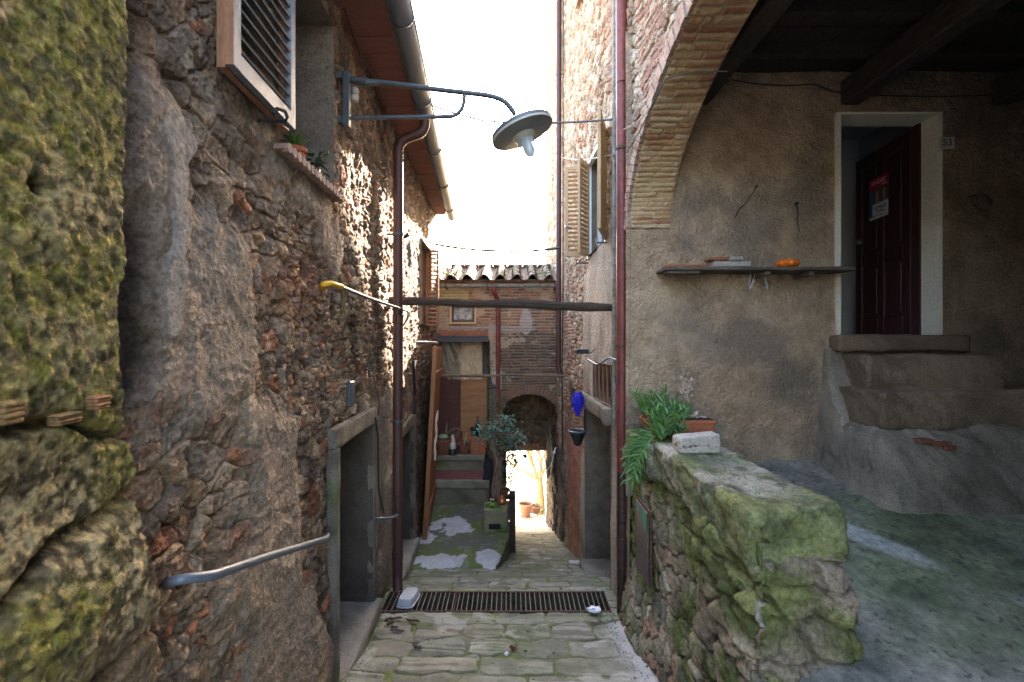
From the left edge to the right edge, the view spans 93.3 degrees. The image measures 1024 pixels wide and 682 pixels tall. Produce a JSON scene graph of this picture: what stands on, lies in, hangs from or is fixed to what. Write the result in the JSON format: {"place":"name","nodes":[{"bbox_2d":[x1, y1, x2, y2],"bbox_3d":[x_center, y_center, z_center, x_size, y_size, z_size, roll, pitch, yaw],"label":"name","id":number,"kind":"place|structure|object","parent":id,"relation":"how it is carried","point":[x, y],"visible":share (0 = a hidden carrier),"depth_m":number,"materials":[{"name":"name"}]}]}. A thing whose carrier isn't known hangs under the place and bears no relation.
{"place":"outdoors","nodes":[
{"label":"outdoors","id":0,"kind":"place"},
{"bbox_2d":[411,0,551,267],"label":"sky","id":1,"kind":"structure","parent":0,"point":[497,47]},
{"bbox_2d":[339,519,659,681],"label":"alley floor","id":2,"kind":"structure","parent":0,"point":[466,647],"depth_m":4.34,"materials":[{"name":"stone"}]},
{"bbox_2d":[104,0,455,681],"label":"stone house","id":3,"kind":"structure","parent":2,"relation":"on","point":[244,358],"depth_m":2.58,"materials":[{"name":"brown stone"}]},
{"bbox_2d":[0,0,160,681],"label":"mossy pier","id":4,"kind":"structure","parent":3,"relation":"attached to","point":[80,599],"depth_m":1.28,"materials":[{"name":"stone"}]},
{"bbox_2d":[162,532,329,590],"bbox_3d":[-1.239,1.137,2.639,0.202,0.624,1.906,0,0,-3],"label":"handrail","id":5,"kind":"object","parent":3,"relation":"attached to","point":[176,581],"visible":1,"depth_m":1.91,"materials":[{"name":"silver metal"}]},
{"bbox_2d":[217,0,344,201],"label":"window","id":6,"kind":"structure","parent":3,"relation":"in","point":[305,46],"depth_m":2.64,"materials":[{"name":"white wood"}]},
{"bbox_2d":[279,130,311,156],"bbox_3d":[-1.361,-1.173,2.986,0.209,0.190,0.275,0,0,-32],"label":"potted plant","id":7,"kind":"object","parent":3,"relation":"on","point":[296,143],"visible":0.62,"depth_m":2.93,"materials":[{"name":"green plant"}]},
{"bbox_2d":[306,151,330,178],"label":"potted plant","id":8,"kind":"object","parent":3,"relation":"on","point":[317,163],"visible":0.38,"depth_m":3.23,"materials":[{"name":"green plant"}]},
{"bbox_2d":[346,380,354,406],"bbox_3d":[-1.264,0.412,3.783,0.040,0.200,0.100,0,0,0],"label":"meter box","id":9,"kind":"object","parent":3,"relation":"attached to","point":[350,393],"visible":1,"depth_m":3.74,"materials":[{"name":"grey paint"}]},
{"bbox_2d":[326,407,381,681],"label":"doorway","id":10,"kind":"structure","parent":3,"relation":"in","point":[355,611],"depth_m":4.70,"materials":[{"name":"paint"}]},
{"bbox_2d":[351,87,358,102],"bbox_3d":[-1.268,-1.982,3.900,0.064,0.105,0.064,0,0,0],"label":"insulator","id":11,"kind":"object","parent":3,"relation":"attached to","point":[355,94],"visible":0.98,"depth_m":3.88,"materials":[{"name":"beige ceramic"}]},
{"bbox_2d":[318,281,408,325],"bbox_3d":[-1.284,-0.269,4.677,0.203,0.279,2.981,0,0,-2],"label":"gas pipe","id":12,"kind":"object","parent":3,"relation":"attached to","point":[324,284],"visible":0.97,"depth_m":3.62,"materials":[{"name":"yellow metal"}]},
{"bbox_2d":[343,8,386,108],"bbox_3d":[-1.317,-2.518,4.446,0.028,0.091,1.464,0,0,-1],"label":"cable","id":13,"kind":"object","parent":3,"relation":"attached to","point":[360,54],"visible":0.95,"depth_m":4.16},
{"bbox_2d":[373,377,379,415],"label":"cable","id":14,"kind":"object","parent":3,"relation":"attached to","point":[377,396],"visible":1,"depth_m":4.71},
{"bbox_2d":[375,417,384,513],"bbox_3d":[-1.341,1.281,4.893,0.022,1.084,0.423,0,0,-3],"label":"cable","id":15,"kind":"object","parent":3,"relation":"attached to","point":[378,465],"visible":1,"depth_m":4.84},
{"bbox_2d":[375,514,398,519],"bbox_3d":[-1.314,1.944,5.349,0.215,0.523,1.495,0,0,-2],"label":"handrail","id":16,"kind":"object","parent":3,"relation":"attached to","point":[386,518],"visible":0.96,"depth_m":4.69,"materials":[{"name":"grey metal"}]},
{"bbox_2d":[386,114,408,221],"bbox_3d":[-1.350,-1.988,5.753,0.016,0.817,1.340,0,0,-2],"label":"cable","id":17,"kind":"object","parent":3,"relation":"attached to","point":[392,152],"visible":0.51,"depth_m":5.33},
{"bbox_2d":[403,232,409,247],"bbox_3d":[-1.354,-1.281,6.132,0.121,0.194,0.100,0,0,0],"label":"floodlight","id":18,"kind":"object","parent":3,"relation":"attached to","point":[406,235],"visible":0.64,"depth_m":6.11,"materials":[{"name":"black metal"}]},
{"bbox_2d":[386,119,429,590],"bbox_3d":[-1.169,0.134,5.399,0.484,5.388,0.213,0,0,0],"label":"downpipe","id":19,"kind":"object","parent":3,"relation":"attached to","point":[401,142],"visible":0.95,"depth_m":5.39,"materials":[{"name":"brown metal"}]},
{"bbox_2d":[403,413,419,580],"bbox_3d":[-1.620,2.142,6.499,0.599,2.159,1.316,0,0,0],"label":"doorway","id":20,"kind":"structure","parent":3,"relation":"in","point":[411,543],"depth_m":7.05,"materials":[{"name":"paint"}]},
{"bbox_2d":[412,360,416,413],"bbox_3d":[-1.382,0.653,6.855,0.040,0.760,0.200,0,0,0],"label":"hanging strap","id":21,"kind":"object","parent":3,"relation":"hanging from","point":[414,369],"visible":1,"depth_m":6.83,"materials":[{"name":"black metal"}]},
{"bbox_2d":[406,238,438,326],"bbox_3d":[-1.620,-0.975,8.425,0.537,1.410,1.250,0,0,0],"label":"window","id":22,"kind":"structure","parent":3,"relation":"in","point":[425,284],"depth_m":8.93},
{"bbox_2d":[416,341,437,343],"bbox_3d":[-1.353,0.025,8.033,0.147,0.047,0.936,0,0,12],"label":"bar","id":23,"kind":"object","parent":3,"relation":"attached to","point":[431,342],"visible":0.93,"depth_m":7.74,"materials":[{"name":"metal"}]},
{"bbox_2d":[337,71,551,162],"bbox_3d":[-0.514,-1.746,3.769,1.659,0.704,0.496,0,0,0],"label":"street lamp","id":24,"kind":"object","parent":3,"relation":"attached to","point":[523,131],"visible":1,"depth_m":3.75,"materials":[{"name":"grey metal"}]},
{"bbox_2d":[379,85,612,123],"bbox_3d":[-0.141,-2.571,5.083,2.385,0.571,0.865,0,0,0],"label":"cable","id":25,"kind":"object","parent":3,"relation":"attached to","point":[496,121],"visible":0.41,"depth_m":5.10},
{"bbox_2d":[435,243,560,251],"bbox_3d":[-0.256,-1.822,9.538,2.463,0.196,0.565,0,0,10],"label":"cable","id":26,"kind":"object","parent":3,"relation":"attached to","point":[491,250],"visible":1,"depth_m":9.56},
{"bbox_2d":[411,500,509,569],"bbox_3d":[-0.812,3.168,8.025,1.605,0.128,2.950,0,0,0],"label":"landing","id":27,"kind":"object","parent":2,"relation":"on","point":[457,537],"visible":0.66,"depth_m":7.54,"materials":[{"name":"stone"}]},
{"bbox_2d":[422,346,442,539],"bbox_3d":[-1.364,1.605,8.470,0.213,3.050,1.790,0,0,-4],"label":"plank door","id":28,"kind":"structure","parent":27,"relation":"on","point":[430,482],"depth_m":7.82,"materials":[{"name":"orange wood"}]},
{"bbox_2d":[434,411,437,459],"bbox_3d":[-1.229,1.522,7.794,0.055,0.786,0.120,0,0,20],"label":"rope bunch","id":29,"kind":"object","parent":28,"relation":"hanging from","point":[436,429],"visible":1,"depth_m":7.78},
{"bbox_2d":[434,447,489,503],"bbox_3d":[-1.173,2.925,10.055,1.483,1.170,1.558,0,0,0],"label":"stone stair","id":30,"kind":"object","parent":27,"relation":"on","point":[458,477],"visible":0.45,"depth_m":9.34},
{"bbox_2d":[437,435,455,454],"bbox_3d":[-1.440,2.179,10.120,0.528,0.330,0.528,0,0,0],"label":"flower pot","id":31,"kind":"object","parent":30,"relation":"on","point":[443,448],"visible":0.55,"depth_m":9.93,"materials":[{"name":"ceramic"}]},
{"bbox_2d":[448,434,456,454],"bbox_3d":[-1.225,2.134,9.990,0.180,0.420,0.177,0,0,0],"label":"garden gnome","id":32,"kind":"object","parent":30,"relation":"on","point":[452,449],"visible":1,"depth_m":9.93,"materials":[{"name":"white ceramic"}]},
{"bbox_2d":[457,434,470,453],"bbox_3d":[-1.001,2.134,10.080,0.297,0.421,0.297,0,0,0],"label":"flower pot","id":33,"kind":"object","parent":30,"relation":"on","point":[463,447],"visible":0.99,"depth_m":9.99,"materials":[{"name":"ceramic"}]},
{"bbox_2d":[470,434,486,453],"bbox_3d":[-0.697,2.159,10.150,0.360,0.370,0.320,0,0,0],"label":"square pot","id":34,"kind":"object","parent":30,"relation":"on","point":[480,449],"visible":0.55,"depth_m":10.02,"materials":[{"name":"ceramic"}]},
{"bbox_2d":[483,458,493,485],"bbox_3d":[-0.462,2.534,9.330,0.260,0.528,0.060,0,0,0],"label":"dark cloth","id":35,"kind":"object","parent":30,"relation":"on","point":[488,472],"visible":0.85,"depth_m":9.31,"materials":[{"name":"black fabric"}]},
{"bbox_2d":[487,366,497,496],"bbox_3d":[-0.402,1.852,9.959,0.222,2.696,0.182,0,0,0],"label":"wooden post","id":36,"kind":"object","parent":30,"relation":"on","point":[493,389],"visible":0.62,"depth_m":9.90,"materials":[{"name":"brown wood"}]},
{"bbox_2d":[483,502,507,532],"bbox_3d":[-0.272,2.943,8.064,0.410,0.422,0.418,0,0,0],"label":"concrete block","id":37,"kind":"object","parent":27,"relation":"on","point":[495,519],"depth_m":7.87,"materials":[{"name":"paint"}]},
{"bbox_2d":[489,497,495,506],"bbox_3d":[-0.324,2.658,7.976,0.130,0.152,0.096,0,0,0],"label":"frog figurine","id":38,"kind":"object","parent":37,"relation":"on","point":[492,503],"visible":1,"depth_m":7.95,"materials":[{"name":"green ceramic"}]},
{"bbox_2d":[498,495,505,504],"bbox_3d":[-0.168,2.660,8.100,0.150,0.150,0.148,0,0,0],"label":"copper ball","id":39,"kind":"object","parent":37,"relation":"on","point":[501,500],"visible":1,"depth_m":8.05,"materials":[{"name":"metal"}]},
{"bbox_2d":[469,378,528,502],"bbox_3d":[-0.214,1.982,8.896,1.022,2.483,2.010,0,0,0],"label":"small tree","id":40,"kind":"object","parent":27,"relation":"on","point":[491,438],"visible":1,"depth_m":8.19,"materials":[{"name":"green plant"}]},
{"bbox_2d":[500,450,519,488],"bbox_3d":[-0.048,2.203,8.299,0.363,0.586,0.424,0,0,13],"label":"ivy","id":41,"kind":"object","parent":40,"relation":"hanging from","point":[509,478],"visible":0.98,"depth_m":8.25,"materials":[{"name":"green plant"}]},
{"bbox_2d":[496,534,509,568],"bbox_3d":[-0.069,3.820,8.097,0.111,1.360,2.710,0,0,4],"label":"landing edge","id":42,"kind":"object","parent":27,"relation":"attached to","point":[505,555],"visible":0.2,"depth_m":7.45,"materials":[{"name":"concrete"}]},
{"bbox_2d":[338,561,647,680],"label":"leaf litter","id":43,"kind":"object","parent":2,"relation":"on","point":[518,631],"visible":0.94,"depth_m":4.66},
{"bbox_2d":[435,264,557,533],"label":"brick house","id":44,"kind":"structure","parent":2,"relation":"on","point":[527,341],"depth_m":10.51,"materials":[{"name":"brick"}]},
{"bbox_2d":[436,335,488,356],"bbox_3d":[-1.087,0.107,10.340,1.162,0.472,0.320,0,0,0],"label":"awning","id":45,"kind":"object","parent":44,"relation":"attached to","point":[461,338],"visible":0.91,"depth_m":10.31,"materials":[{"name":"grey paint"}]},
{"bbox_2d":[450,306,475,323],"bbox_3d":[-1.064,-0.577,10.525,0.571,0.411,0.150,0,0,0],"label":"window","id":46,"kind":"structure","parent":44,"relation":"in","point":[458,315],"depth_m":10.56,"materials":[{"name":"brown wood"}]},
{"bbox_2d":[436,340,489,458],"bbox_3d":[-1.159,2.145,10.650,1.554,4.509,0.340,0,0,0],"label":"doorway","id":47,"kind":"structure","parent":44,"relation":"in","point":[462,399],"depth_m":10.68,"materials":[{"name":"brown wood"}]},
{"bbox_2d":[492,287,500,451],"bbox_3d":[-0.341,0.979,10.320,0.109,4.241,0.290,0,0,27],"label":"downpipe","id":48,"kind":"object","parent":44,"relation":"attached to","point":[496,296],"visible":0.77,"depth_m":10.35,"materials":[{"name":"red metal"}]},
{"bbox_2d":[516,438,538,449],"bbox_3d":[0.395,2.595,12.318,0.580,0.326,0.075,-2,0,0],"label":"hanging sign","id":49,"kind":"object","parent":44,"relation":"hanging from","point":[530,446],"visible":0.98,"depth_m":12.29,"materials":[{"name":"brown wood"}]},
{"bbox_2d":[545,422,550,478],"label":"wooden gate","id":50,"kind":"structure","parent":44,"relation":"attached to","point":[548,436],"depth_m":10.77,"materials":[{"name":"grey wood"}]},
{"bbox_2d":[384,595,608,609],"bbox_3d":[-0.163,3.000,5.095,2.345,0.500,0.390,0,0,0],"label":"drain channel","id":51,"kind":"object","parent":2,"relation":"on","point":[435,604],"visible":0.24,"depth_m":5.29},
{"bbox_2d":[382,591,611,613],"bbox_3d":[-0.163,2.757,5.095,2.345,0.035,0.399,0,0,0],"label":"drain grate","id":52,"kind":"object","parent":51,"relation":"on","point":[501,593],"visible":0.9,"depth_m":5.11,"materials":[{"name":"metal"}]},
{"bbox_2d":[396,587,419,608],"bbox_3d":[-1.090,2.696,5.100,0.187,0.078,0.330,0,0,8],"label":"plastic tray","id":53,"kind":"object","parent":52,"relation":"on","point":[408,598],"visible":1,"depth_m":5.02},
{"bbox_2d":[504,491,514,553],"bbox_3d":[-0.035,3.301,8.400,0.190,1.397,0.200,0,0,0],"label":"plant stand","id":54,"kind":"object","parent":2,"relation":"on","point":[510,497],"visible":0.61,"depth_m":8.30,"materials":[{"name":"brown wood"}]},
{"bbox_2d":[501,487,509,496],"bbox_3d":[-0.144,2.634,8.420,0.220,0.120,0.220,0,0,0],"label":"flower pot","id":55,"kind":"object","parent":54,"relation":"on","point":[504,491],"visible":0.72,"depth_m":8.35,"materials":[{"name":"ceramic"}]},
{"bbox_2d":[531,503,541,513],"bbox_3d":[0.679,5.040,14.500,0.440,0.220,0.440,0,0,0],"label":"flower pot","id":56,"kind":"object","parent":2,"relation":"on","point":[535,508],"visible":0.73,"depth_m":14.37,"materials":[{"name":"ceramic"}]},
{"bbox_2d":[557,445,564,541],"bbox_3d":[1.042,3.183,9.929,0.208,2.001,0.817,0,0,0],"label":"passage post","id":57,"kind":"object","parent":2,"relation":"on","point":[561,514],"visible":0.55,"depth_m":9.67,"materials":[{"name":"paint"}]},
{"bbox_2d":[338,424,792,681],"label":"moss tufts","id":58,"kind":"object","parent":2,"relation":"on","point":[604,611],"visible":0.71,"depth_m":3.68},
{"bbox_2d":[586,605,600,612],"bbox_3d":[0.821,2.696,4.862,0.149,0.078,0.115,0,0,0],"label":"tissue","id":59,"kind":"object","parent":2,"relation":"on","point":[594,609],"visible":1,"depth_m":4.83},
{"bbox_2d":[619,428,863,681],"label":"parapet","id":60,"kind":"structure","parent":2,"relation":"on","point":[748,585],"depth_m":2.49,"materials":[{"name":"stone"}]},
{"bbox_2d":[636,497,651,588],"bbox_3d":[1.096,1.670,4.040,0.038,0.610,0.390,0,0,0],"label":"meter cover","id":61,"kind":"object","parent":60,"relation":"attached to","point":[644,539],"visible":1,"depth_m":3.94,"materials":[{"name":"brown metal"}]},
{"bbox_2d":[636,499,648,585],"bbox_3d":[1.087,1.670,4.040,0.017,0.580,0.360,0,0,0],"label":"door","id":62,"kind":"structure","parent":61,"relation":"in","point":[642,538],"depth_m":3.99,"materials":[{"name":"grey metal"}]},
{"bbox_2d":[628,384,679,434],"bbox_3d":[1.255,0.586,4.158,0.448,0.428,0.444,0,0,-23],"label":"plant","id":63,"kind":"object","parent":60,"relation":"on","point":[643,403],"visible":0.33,"depth_m":4.20,"materials":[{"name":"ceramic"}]},
{"bbox_2d":[620,393,693,490],"bbox_3d":[1.177,0.814,3.913,0.625,0.774,0.585,0,0,0],"label":"trailing succulent","id":64,"kind":"object","parent":63,"relation":"in","point":[664,420],"visible":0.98,"depth_m":3.86,"materials":[{"name":"green plant"}]},
{"bbox_2d":[672,431,719,453],"bbox_3d":[1.309,0.720,3.441,0.290,0.138,0.166,0,0,0],"label":"stone block","id":65,"kind":"object","parent":60,"relation":"on","point":[705,442],"depth_m":3.36,"materials":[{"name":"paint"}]},
{"bbox_2d":[676,417,716,432],"bbox_3d":[1.510,0.721,4.000,0.300,0.158,0.170,0,0,0],"label":"window box","id":66,"kind":"object","parent":60,"relation":"on","point":[699,424],"visible":0.56,"depth_m":3.93,"materials":[{"name":"ceramic"}]},
{"bbox_2d":[671,399,691,418],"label":"rosette succulent","id":67,"kind":"object","parent":66,"relation":"in","point":[686,406],"visible":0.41,"depth_m":4.05,"materials":[{"name":"green plant"}]},
{"bbox_2d":[668,366,706,417],"bbox_3d":[1.474,0.451,4.073,0.304,0.485,0.208,0,0,0],"label":"dry flower","id":68,"kind":"object","parent":66,"relation":"in","point":[686,387],"visible":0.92,"depth_m":4.06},
{"bbox_2d":[545,0,1023,597],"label":"tall stone house","id":69,"kind":"structure","parent":2,"relation":"on","point":[937,250],"depth_m":4.67,"materials":[{"name":"paint"}]},
{"bbox_2d":[388,297,611,311],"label":"wooden beam","id":70,"kind":"structure","parent":69,"relation":"attached to","point":[535,304],"depth_m":5.46,"materials":[{"name":"brown wood"}]},
{"bbox_2d":[441,373,564,376],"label":"wooden beam","id":71,"kind":"structure","parent":69,"relation":"attached to","point":[500,375],"depth_m":9.25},
{"bbox_2d":[555,0,561,377],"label":"downpipe","id":72,"kind":"object","parent":69,"relation":"attached to","point":[558,74],"visible":0.95,"depth_m":9.53,"materials":[{"name":"brown metal"}]},
{"bbox_2d":[562,0,563,453],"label":"cable","id":73,"kind":"object","parent":69,"relation":"attached to","point":[562,194],"visible":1,"depth_m":9.29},
{"bbox_2d":[569,381,572,406],"bbox_3d":[0.996,0.886,8.130,0.020,0.439,0.327,0,0,0],"label":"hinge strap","id":74,"kind":"object","parent":69,"relation":"attached to","point":[571,394],"visible":0.86,"depth_m":8.12,"materials":[{"name":"metal"}]},
{"bbox_2d":[567,409,587,445],"bbox_3d":[0.925,1.222,6.843,0.284,0.521,0.284,0,0,0],"label":"wall planter","id":75,"kind":"object","parent":69,"relation":"attached to","point":[577,435],"visible":1,"depth_m":6.79,"materials":[{"name":"black plastic"}]},
{"bbox_2d":[571,392,585,416],"bbox_3d":[0.966,0.908,6.954,0.232,0.360,0.222,0,0,0],"label":"net bundle","id":76,"kind":"object","parent":69,"relation":"hanging from","point":[577,400],"visible":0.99,"depth_m":6.92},
{"bbox_2d":[546,152,615,159],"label":"cable","id":77,"kind":"object","parent":69,"relation":"attached to","point":[585,159],"visible":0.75,"depth_m":6.51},
{"bbox_2d":[571,345,593,353],"bbox_3d":[1.015,0.114,6.414,0.469,0.110,0.200,0,0,0],"label":"lamp bracket","id":78,"kind":"object","parent":69,"relation":"attached to","point":[581,351],"visible":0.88,"depth_m":6.31,"materials":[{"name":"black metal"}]},
{"bbox_2d":[565,108,608,263],"bbox_3d":[1.046,-1.805,6.030,0.606,1.390,1.862,0,0,0],"label":"window","id":79,"kind":"structure","parent":69,"relation":"in","point":[592,175],"depth_m":6.71,"materials":[{"name":"white paint"}]},
{"bbox_2d":[585,354,615,364],"bbox_3d":[0.992,0.222,5.750,0.112,0.104,1.670,0,0,-2],"label":"scroll bracket","id":80,"kind":"object","parent":69,"relation":"attached to","point":[600,362],"visible":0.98,"depth_m":5.31,"materials":[{"name":"metal"}]},
{"bbox_2d":[593,361,611,407],"bbox_3d":[1.246,0.505,5.885,0.315,0.470,1.080,0,0,-2],"label":"window","id":81,"kind":"structure","parent":69,"relation":"in","point":[602,373],"depth_m":6.15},
{"bbox_2d":[579,393,632,590],"bbox_3d":[1.274,2.074,6.216,0.646,2.679,1.693,0,0,0],"label":"doorway","id":82,"kind":"structure","parent":69,"relation":"in","point":[598,444],"depth_m":7.02,"materials":[{"name":"paint"}]},
{"bbox_2d":[612,0,615,425],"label":"conduit","id":83,"kind":"object","parent":69,"relation":"attached to","point":[614,212],"visible":0.89,"depth_m":5.12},
{"bbox_2d":[616,0,626,614],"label":"downpipe","id":84,"kind":"object","parent":69,"relation":"attached to","point":[621,496],"visible":0.79,"depth_m":4.78,"materials":[{"name":"brown metal"}]},
{"bbox_2d":[623,80,661,129],"bbox_3d":[1.087,-1.938,4.162,0.046,0.231,1.040,0,0,-3],"label":"cable","id":85,"kind":"object","parent":69,"relation":"attached to","point":[649,108],"visible":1,"depth_m":3.83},
{"bbox_2d":[627,71,726,152],"bbox_3d":[1.305,-1.897,4.080,0.488,0.257,1.002,0,0,-8],"label":"cable","id":86,"kind":"object","parent":69,"relation":"attached to","point":[659,92],"visible":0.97,"depth_m":3.63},
{"bbox_2d":[735,185,757,217],"bbox_3d":[2.232,-1.332,4.590,0.236,0.320,0.079,0,0,-3],"label":"twig","id":87,"kind":"object","parent":69,"relation":"attached to","point":[756,186],"visible":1,"depth_m":4.58,"materials":[{"name":"brown wood"}]},
{"bbox_2d":[656,266,855,278],"bbox_3d":[2.252,-0.639,4.520,1.723,0.079,0.301,0,0,0],"label":"wall shelf","id":88,"kind":"object","parent":69,"relation":"attached to","point":[798,272],"depth_m":4.40,"materials":[{"name":"paint"}]},
{"bbox_2d":[661,264,709,268],"bbox_3d":[1.605,-0.687,4.480,0.403,0.030,0.138,0,0,0],"label":"roof tile","id":89,"kind":"object","parent":88,"relation":"on","point":[684,265],"visible":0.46,"depth_m":4.41,"materials":[{"name":"paint"}]},
{"bbox_2d":[709,261,750,266],"bbox_3d":[2.017,-0.704,4.480,0.347,0.058,0.140,0,0,0],"label":"stone slab","id":90,"kind":"object","parent":88,"relation":"on","point":[730,264],"depth_m":4.42,"materials":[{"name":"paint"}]},
{"bbox_2d":[705,257,728,262],"bbox_3d":[1.896,-0.752,4.479,0.174,0.036,0.142,0,0,0],"label":"brick","id":91,"kind":"object","parent":90,"relation":"on","point":[710,259],"visible":0.78,"depth_m":4.41,"materials":[{"name":"paint"}]},
{"bbox_2d":[728,256,743,261],"bbox_3d":[2.051,-0.755,4.480,0.136,0.042,0.143,0,0,0],"label":"stone slab","id":92,"kind":"object","parent":90,"relation":"on","point":[736,258],"depth_m":4.41,"materials":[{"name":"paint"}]},
{"bbox_2d":[749,273,767,289],"bbox_3d":[2.279,-0.550,4.470,0.175,0.159,0.005,0,0,0],"label":"wire hook","id":93,"kind":"object","parent":88,"relation":"hanging from","point":[753,279],"visible":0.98,"depth_m":4.47,"materials":[{"name":"metal"}]},
{"bbox_2d":[776,257,799,266],"bbox_3d":[2.566,-0.729,4.500,0.190,0.108,0.196,0,0,0],"label":"pumpkin","id":94,"kind":"object","parent":88,"relation":"on","point":[788,262],"visible":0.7,"depth_m":4.43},
{"bbox_2d":[794,202,799,232],"bbox_3d":[2.727,-1.179,4.606,0.059,0.287,0.047,0,0,-13],"label":"iron hook","id":95,"kind":"object","parent":69,"relation":"attached to","point":[796,203],"visible":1,"depth_m":4.61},
{"bbox_2d":[725,79,993,96],"bbox_3d":[3.375,-2.420,4.627,3.251,0.172,0.026,0,0,0],"label":"cable","id":96,"kind":"object","parent":69,"relation":"attached to","point":[842,93],"visible":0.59,"depth_m":4.62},
{"bbox_2d":[870,172,887,220],"bbox_3d":[4.110,-1.610,5.419,0.005,0.460,0.320,0,0,6],"label":"sale poster","id":97,"kind":"object","parent":69,"relation":"attached to","point":[879,197],"visible":1,"depth_m":5.41,"materials":[{"name":"multicoloured paper"}]},
{"bbox_2d":[834,112,942,334],"bbox_3d":[3.850,-1.400,5.867,2.500,3.200,2.466,0,0,0],"label":"doorway","id":98,"kind":"structure","parent":69,"relation":"in","point":[893,283],"depth_m":5.09,"materials":[{"name":"paint"}]},
{"bbox_2d":[938,137,954,148],"bbox_3d":[4.159,-1.896,4.625,0.145,0.115,0.020,0,0,0],"label":"house number","id":99,"kind":"object","parent":69,"relation":"attached to","point":[946,142],"visible":1,"depth_m":4.62,"materials":[{"name":"stone"}]},
{"bbox_2d":[968,193,992,208],"bbox_3d":[4.456,-1.326,4.576,0.175,0.169,0.098,0,0,13],"label":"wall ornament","id":100,"kind":"object","parent":69,"relation":"attached to","point":[983,200],"depth_m":4.56,"materials":[{"name":"metal"}]},
{"bbox_2d":[515,516,545,521],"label":"terrace","id":101,"kind":"structure","parent":0,"point":[533,518],"depth_m":13.73,"materials":[{"name":"stone"}]},
{"bbox_2d":[518,501,532,517],"bbox_3d":[0.391,4.890,14.000,0.440,0.380,0.440,0,0,0],"label":"flower pot","id":102,"kind":"object","parent":101,"relation":"on","point":[525,507],"visible":1,"depth_m":13.87,"materials":[{"name":"ceramic"}]},
{"bbox_2d":[506,451,584,547],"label":"hillside","id":103,"kind":"structure","parent":0,"point":[527,467],"depth_m":99.32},
{"bbox_2d":[506,451,545,514],"bbox_3d":[0.407,4.465,16.968,3.317,5.485,1.936,0,0,-22],"label":"bare tree","id":104,"kind":"object","parent":103,"relation":"on","point":[538,479],"visible":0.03,"depth_m":16.97,"materials":[{"name":"yellow plant"}]},
{"bbox_2d":[507,453,544,502],"bbox_3d":[0.228,4.320,16.464,3.036,2.211,2.427,0,0,0],"label":"garden bush","id":105,"kind":"object","parent":103,"relation":"on","point":[524,484],"visible":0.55,"depth_m":16.45,"materials":[{"name":"yellow plant"}]},
{"bbox_2d":[518,489,545,515],"bbox_3d":[0.746,4.870,14.611,1.143,0.773,0.799,0,0,29],"label":"garden bush","id":106,"kind":"object","parent":103,"relation":"on","point":[542,511],"visible":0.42,"depth_m":14.59,"materials":[{"name":"yellow plant"}]},
{"bbox_2d":[751,460,1023,681],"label":"porch floor","id":107,"kind":"structure","parent":0,"point":[941,597],"depth_m":2.78,"materials":[{"name":"stone"}]},
{"bbox_2d":[814,334,1023,515],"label":"door steps","id":108,"kind":"structure","parent":107,"relation":"on","point":[920,434],"depth_m":3.95,"materials":[{"name":"paint"}]},
{"bbox_3d":[-1.216,2.249,10.420,0.330,0.190,0.330,0,0,0],"label":"flower pot","id":109,"kind":"object","parent":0,"visible":0},
{"bbox_2d":[445,427,460,443],"bbox_3d":[-1.261,2.031,10.277,0.369,0.350,0.370,0,0,0],"label":"flower pot","id":110,"kind":"object","parent":109,"relation":"on","point":[456,432],"visible":0.82,"depth_m":10.27,"materials":[{"name":"ceramic"}]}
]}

